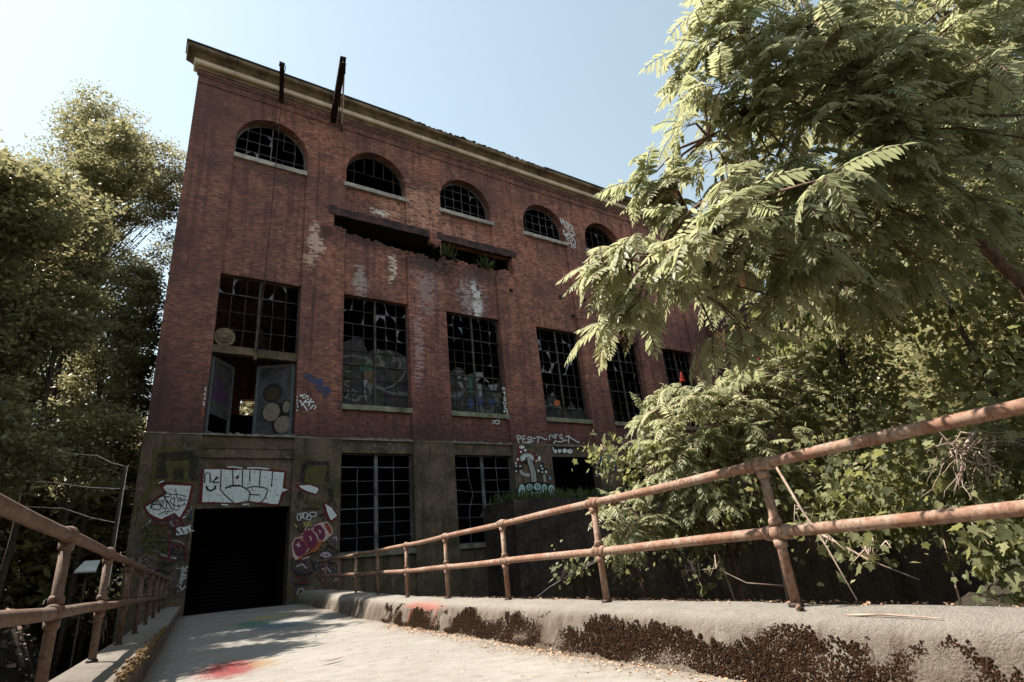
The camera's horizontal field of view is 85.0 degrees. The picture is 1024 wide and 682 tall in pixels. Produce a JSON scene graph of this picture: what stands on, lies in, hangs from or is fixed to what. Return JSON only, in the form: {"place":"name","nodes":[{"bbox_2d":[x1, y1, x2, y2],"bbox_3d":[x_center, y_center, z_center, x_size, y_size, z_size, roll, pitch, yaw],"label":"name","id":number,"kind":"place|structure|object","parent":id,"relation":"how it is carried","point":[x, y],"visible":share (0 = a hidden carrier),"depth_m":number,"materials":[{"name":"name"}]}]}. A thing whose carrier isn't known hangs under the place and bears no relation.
{"place":"outdoors","nodes":[
{"label":"outdoors","id":0,"kind":"place"},
{"bbox_2d":[142,604,746,681],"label":"road","id":1,"kind":"structure","parent":0,"point":[220,634],"depth_m":7.24,"materials":[{"name":"concrete"}]},
{"bbox_2d":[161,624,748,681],"bbox_3d":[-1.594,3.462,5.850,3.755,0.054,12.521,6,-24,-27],"label":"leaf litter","id":2,"kind":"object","parent":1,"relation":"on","point":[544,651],"visible":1,"depth_m":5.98,"materials":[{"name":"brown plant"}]},
{"bbox_2d":[0,485,1023,681],"bbox_3d":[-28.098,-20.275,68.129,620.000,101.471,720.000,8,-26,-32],"label":"ground","id":3,"kind":"structure","parent":0,"point":[10,674],"depth_m":17.61,"materials":[{"name":"brown soil"}]},
{"bbox_2d":[0,142,27,163],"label":"maple tree","id":4,"kind":"object","parent":3,"relation":"on","point":[14,156],"visible":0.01,"depth_m":21.75,"materials":[{"name":"green plant"}]},
{"bbox_2d":[0,361,34,504],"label":"maple tree","id":5,"kind":"object","parent":3,"relation":"on","point":[10,491],"visible":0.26,"depth_m":17.23,"materials":[{"name":"green plant"}]},
{"bbox_2d":[0,605,49,681],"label":"leaf litter","id":6,"kind":"object","parent":3,"relation":"on","point":[4,643],"visible":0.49,"depth_m":15.16,"materials":[{"name":"brown plant"}]},
{"bbox_2d":[0,368,95,494],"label":"maple tree","id":7,"kind":"object","parent":3,"relation":"on","point":[8,423],"visible":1,"depth_m":14.90,"materials":[{"name":"green plant"}]},
{"bbox_2d":[0,129,106,307],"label":"maple tree","id":8,"kind":"object","parent":3,"relation":"on","point":[39,230],"visible":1,"depth_m":13.01,"materials":[{"name":"green plant"}]},
{"bbox_2d":[0,252,120,460],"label":"maple tree","id":9,"kind":"object","parent":3,"relation":"on","point":[27,376],"visible":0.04,"depth_m":26.12,"materials":[{"name":"green plant"}]},
{"bbox_2d":[0,159,134,398],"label":"maple tree","id":10,"kind":"object","parent":3,"relation":"on","point":[24,352],"visible":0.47,"depth_m":17.25,"materials":[{"name":"green plant"}]},
{"bbox_2d":[0,398,149,673],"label":"maple tree","id":11,"kind":"object","parent":3,"relation":"on","point":[113,424],"visible":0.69,"depth_m":19.20,"materials":[{"name":"green plant"}]},
{"bbox_2d":[25,454,128,627],"bbox_3d":[-13.877,5.823,16.443,3.815,5.311,0.237,6,-24,-27],"label":"wire fence","id":12,"kind":"object","parent":3,"relation":"on","point":[118,508],"visible":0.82,"depth_m":17.50,"materials":[{"name":"grey metal"}]},
{"bbox_2d":[7,363,147,541],"bbox_3d":[-24.528,6.492,27.561,14.450,13.223,7.064,14,-29,-41],"label":"maple tree","id":13,"kind":"object","parent":3,"relation":"on","point":[137,442],"visible":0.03,"depth_m":30.72,"materials":[{"name":"green plant"}]},
{"bbox_2d":[0,114,162,597],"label":"maple tree","id":14,"kind":"object","parent":3,"relation":"on","point":[119,137],"visible":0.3,"depth_m":21.77,"materials":[{"name":"green plant"}]},
{"bbox_2d":[69,560,99,668],"bbox_3d":[-8.598,6.882,10.740,0.390,5.000,0.560,8,-26,-32],"label":"white board","id":15,"kind":"object","parent":3,"relation":"on","point":[86,567],"visible":1,"depth_m":11.43,"materials":[{"name":"paint"}]},
{"bbox_2d":[12,78,186,608],"bbox_3d":[-20.111,-1.090,26.378,8.927,25.618,6.535,8,-26,-32],"label":"locust tree","id":16,"kind":"object","parent":3,"relation":"on","point":[160,192],"visible":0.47,"depth_m":28.84,"materials":[{"name":"green plant"}]},
{"bbox_2d":[35,251,168,679],"bbox_3d":[-16.730,3.990,22.247,4.050,17.227,4.597,8,-26,-32],"label":"maple tree","id":17,"kind":"object","parent":3,"relation":"on","point":[132,275],"visible":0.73,"depth_m":23.31,"materials":[{"name":"green plant"}]},
{"bbox_2d":[61,263,166,666],"bbox_3d":[-17.095,5.001,23.728,3.646,18.862,4.798,8,-26,-32],"label":"maple tree","id":18,"kind":"object","parent":3,"relation":"on","point":[105,506],"visible":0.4,"depth_m":23.37,"materials":[{"name":"green plant"}]},
{"bbox_2d":[48,606,180,681],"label":"concrete curb","id":19,"kind":"structure","parent":3,"relation":"on","point":[111,658],"depth_m":6.88,"materials":[{"name":"grey concrete"}]},
{"bbox_2d":[0,493,169,681],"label":"pipe railing","id":20,"kind":"object","parent":19,"relation":"on","point":[55,610],"visible":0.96,"depth_m":4.20,"materials":[{"name":"metal"}]},
{"bbox_2d":[108,626,167,681],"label":"moss","id":21,"kind":"object","parent":19,"relation":"on","point":[134,662],"visible":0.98,"depth_m":5.80,"materials":[{"name":"brown plant"}]},
{"bbox_2d":[0,358,251,637],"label":"woodland","id":22,"kind":"object","parent":3,"relation":"on","point":[27,548],"visible":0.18,"depth_m":21.64,"materials":[{"name":"green plant"}]},
{"bbox_2d":[239,401,253,415],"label":"maple tree","id":23,"kind":"object","parent":3,"relation":"on","point":[245,404],"visible":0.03,"depth_m":42.57,"materials":[{"name":"green plant"}]},
{"bbox_2d":[113,38,936,642],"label":"brick building","id":24,"kind":"structure","parent":3,"relation":"on","point":[363,344],"depth_m":29.52,"materials":[{"name":"brick"}]},
{"bbox_2d":[204,355,234,433],"bbox_3d":[-12.841,2.556,24.587,0.070,3.480,1.740,-7,-21,2],"label":"door","id":25,"kind":"structure","parent":24,"relation":"in","point":[221,381],"depth_m":24.64,"materials":[{"name":"purple paint"}]},
{"bbox_2d":[213,275,299,353],"bbox_3d":[-11.851,-1.195,26.114,3.550,3.500,0.095,8,-26,-32],"label":"window","id":26,"kind":"structure","parent":24,"relation":"in","point":[235,280],"depth_m":26.28,"materials":[{"name":"black metal"}]},
{"bbox_2d":[234,126,306,176],"bbox_3d":[-12.684,-10.269,29.565,3.550,2.844,0.535,8,-26,-32],"label":"window","id":27,"kind":"structure","parent":24,"relation":"in","point":[246,157],"depth_m":29.36,"materials":[{"name":"grey metal"}]},
{"bbox_2d":[252,363,295,434],"bbox_3d":[-10.840,2.737,25.556,1.820,3.480,0.070,-4,-21,-3],"label":"door","id":28,"kind":"structure","parent":24,"relation":"in","point":[274,389],"depth_m":25.54,"materials":[{"name":"black paint"}]},
{"bbox_2d":[344,158,408,202],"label":"window","id":29,"kind":"structure","parent":24,"relation":"in","point":[350,185],"depth_m":32.23,"materials":[{"name":"metal"}]},
{"bbox_2d":[342,296,412,413],"bbox_3d":[-6.927,0.664,28.486,3.570,6.128,0.592,8,-26,-32],"label":"window","id":30,"kind":"structure","parent":24,"relation":"in","point":[389,366],"depth_m":28.32,"materials":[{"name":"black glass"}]},
{"bbox_2d":[340,454,415,558],"bbox_3d":[-6.248,7.500,25.804,3.530,4.578,0.561,8,-26,-32],"label":"window","id":31,"kind":"structure","parent":24,"relation":"in","point":[401,550],"depth_m":25.86,"materials":[{"name":"metal"}]},
{"bbox_2d":[438,243,459,260],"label":"weed plant","id":32,"kind":"object","parent":24,"relation":"attached to","point":[446,253],"visible":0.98,"depth_m":33.01,"materials":[{"name":"green plant"}]},
{"bbox_2d":[439,184,493,225],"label":"window","id":33,"kind":"structure","parent":24,"relation":"in","point":[445,211],"depth_m":35.45,"materials":[{"name":"grey metal"}]},
{"bbox_2d":[446,313,509,419],"bbox_3d":[-2.066,1.386,31.557,3.620,6.129,0.591,8,-26,-32],"label":"window","id":34,"kind":"structure","parent":24,"relation":"in","point":[496,411],"depth_m":31.22,"materials":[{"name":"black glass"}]},
{"bbox_2d":[471,252,494,271],"bbox_3d":[-1.589,-4.832,34.238,1.952,1.347,0.933,8,-26,-32],"label":"weed plant","id":35,"kind":"object","parent":24,"relation":"attached to","point":[483,264],"visible":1,"depth_m":34.24,"materials":[{"name":"green plant"}]},
{"bbox_2d":[455,456,512,548],"bbox_3d":[-1.387,8.222,28.874,3.580,4.580,0.562,8,-26,-32],"label":"window","id":36,"kind":"structure","parent":24,"relation":"in","point":[475,544],"depth_m":29.11,"materials":[{"name":"grey metal"}]},
{"bbox_2d":[523,209,568,246],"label":"window","id":37,"kind":"structure","parent":24,"relation":"in","point":[529,234],"depth_m":38.72,"materials":[{"name":"grey metal"}]},
{"bbox_2d":[536,328,592,424],"bbox_3d":[3.085,2.151,34.810,3.540,6.129,0.590,8,-26,-32],"label":"window","id":38,"kind":"structure","parent":24,"relation":"in","point":[557,414],"depth_m":34.59,"materials":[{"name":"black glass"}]},
{"bbox_2d":[585,226,614,257],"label":"window","id":39,"kind":"structure","parent":24,"relation":"in","point":[587,249],"depth_m":42.13,"materials":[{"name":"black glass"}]},
{"bbox_2d":[606,341,648,427],"bbox_3d":[7.615,2.824,37.671,3.540,6.129,0.591,8,-26,-32],"label":"window","id":40,"kind":"structure","parent":24,"relation":"in","point":[617,423],"depth_m":37.88,"materials":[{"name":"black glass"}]},
{"bbox_2d":[662,349,710,430],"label":"window","id":41,"kind":"structure","parent":24,"relation":"in","point":[686,427],"depth_m":41.35,"materials":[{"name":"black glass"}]},
{"bbox_2d":[484,492,782,598],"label":"retaining wall","id":42,"kind":"structure","parent":3,"relation":"on","point":[571,531],"depth_m":26.49,"materials":[{"name":"concrete"}]},
{"bbox_2d":[489,485,663,505],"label":"weeds","id":43,"kind":"object","parent":42,"relation":"on","point":[559,493],"visible":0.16,"depth_m":28.16,"materials":[{"name":"green plant"}]},
{"bbox_2d":[550,514,739,593],"bbox_3d":[4.094,5.765,15.524,7.778,2.080,1.051,8,-26,-32],"label":"creeper","id":44,"kind":"object","parent":42,"relation":"attached to","point":[572,569],"visible":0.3,"depth_m":14.10,"materials":[{"name":"green plant"}]},
{"bbox_2d":[584,481,693,599],"bbox_3d":[1.880,3.786,7.362,1.680,3.916,1.369,8,-26,-32],"label":"sumac shrub","id":45,"kind":"object","parent":3,"relation":"on","point":[654,522],"visible":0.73,"depth_m":7.70,"materials":[{"name":"green plant"}]},
{"bbox_2d":[296,589,1023,681],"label":"concrete curb","id":46,"kind":"structure","parent":3,"relation":"on","point":[995,634],"depth_m":4.04,"materials":[{"name":"grey concrete"}]},
{"bbox_2d":[315,398,1023,607],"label":"pipe railing","id":47,"kind":"object","parent":46,"relation":"on","point":[778,532],"visible":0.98,"depth_m":4.53,"materials":[{"name":"metal"}]},
{"bbox_2d":[381,602,1023,681],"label":"moss","id":48,"kind":"object","parent":46,"relation":"on","point":[471,614],"visible":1,"depth_m":4.18,"materials":[{"name":"brown plant"}]},
{"bbox_2d":[433,595,1023,607],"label":"leaf litter","id":49,"kind":"object","parent":46,"relation":"on","point":[865,603],"visible":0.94,"depth_m":4.99,"materials":[{"name":"brown plant"}]},
{"bbox_2d":[795,604,803,609],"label":"fallen leaf","id":50,"kind":"object","parent":46,"relation":"on","point":[798,607],"visible":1,"depth_m":4.00,"materials":[{"name":"brown plant"}]},
{"bbox_2d":[844,613,942,618],"bbox_3d":[2.277,1.660,3.372,0.016,0.028,0.601,5,-24,-25],"label":"fallen twig","id":51,"kind":"object","parent":46,"relation":"on","point":[876,614],"visible":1,"depth_m":3.39,"materials":[{"name":"beige wood"}]},
{"bbox_2d":[572,430,855,602],"bbox_3d":[2.920,2.889,7.909,3.872,3.788,1.471,-10,-22,11],"label":"bramble shrub","id":52,"kind":"object","parent":3,"relation":"on","point":[755,519],"visible":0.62,"depth_m":7.89,"materials":[{"name":"green plant"}]},
{"bbox_2d":[677,555,782,597],"bbox_3d":[2.750,3.011,7.243,1.210,0.496,0.570,-4,-21,-4],"label":"bramble shrub","id":53,"kind":"object","parent":3,"relation":"on","point":[695,570],"visible":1,"depth_m":7.22,"materials":[{"name":"green plant"}]},
{"bbox_2d":[617,347,860,600],"bbox_3d":[3.702,2.390,8.439,3.950,4.952,2.348,-11,-22,13],"label":"sumac shrub","id":54,"kind":"object","parent":3,"relation":"on","point":[710,447],"visible":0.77,"depth_m":8.63,"materials":[{"name":"green plant"}]},
{"bbox_2d":[534,502,1016,604],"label":"retaining wall","id":55,"kind":"structure","parent":3,"relation":"on","point":[933,585],"depth_m":18.55,"materials":[{"name":"concrete"}]},
{"bbox_2d":[556,0,1023,391],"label":"sumac tree","id":56,"kind":"object","parent":3,"relation":"on","point":[869,84],"visible":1,"depth_m":5.68,"materials":[{"name":"green plant"}]},
{"bbox_2d":[776,467,919,600],"bbox_3d":[3.465,1.934,6.049,0.578,1.519,1.311,0,-22,-15],"label":"bramble shrub","id":57,"kind":"object","parent":3,"relation":"on","point":[868,555],"visible":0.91,"depth_m":5.73,"materials":[{"name":"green plant"}]},
{"bbox_2d":[689,9,1023,585],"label":"woodland","id":58,"kind":"object","parent":3,"relation":"on","point":[941,12],"visible":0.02,"depth_m":19.98,"materials":[{"name":"green plant"}]},
{"bbox_2d":[804,319,924,603],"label":"ivy column","id":59,"kind":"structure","parent":3,"relation":"on","point":[855,414],"depth_m":8.25,"materials":[{"name":"green plant"}]},
{"bbox_2d":[720,0,1023,478],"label":"grape vine","id":60,"kind":"object","parent":3,"relation":"on","point":[967,302],"visible":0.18,"depth_m":8.26,"materials":[{"name":"green plant"}]},
{"bbox_2d":[779,151,1022,459],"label":"slope tree","id":61,"kind":"object","parent":3,"relation":"on","point":[871,342],"visible":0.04,"depth_m":14.86,"materials":[{"name":"green plant"}]},
{"bbox_2d":[791,0,1012,394],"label":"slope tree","id":62,"kind":"object","parent":3,"relation":"on","point":[793,1],"visible":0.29,"depth_m":13.57,"materials":[{"name":"green plant"}]},
{"bbox_2d":[794,338,1023,605],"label":"bramble shrub","id":63,"kind":"object","parent":3,"relation":"on","point":[1004,537],"visible":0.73,"depth_m":6.03,"materials":[{"name":"green plant"}]},
{"bbox_2d":[912,401,1023,504],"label":"dead vine","id":64,"kind":"object","parent":63,"relation":"hanging from","point":[967,443],"visible":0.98,"depth_m":5.49,"materials":[{"name":"brown plant"}]},
{"bbox_2d":[801,0,1023,248],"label":"slope tree","id":65,"kind":"object","parent":3,"relation":"on","point":[947,12],"visible":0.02,"depth_m":18.75,"materials":[{"name":"green plant"}]},
{"bbox_2d":[860,181,1023,484],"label":"slope tree","id":66,"kind":"object","parent":3,"relation":"on","point":[923,379],"visible":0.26,"depth_m":9.83,"materials":[{"name":"green plant"}]},
{"bbox_2d":[0,0,1023,423],"label":"sky","id":67,"kind":"structure","parent":0,"point":[557,85],"materials":[{"name":"blue"}]}
]}

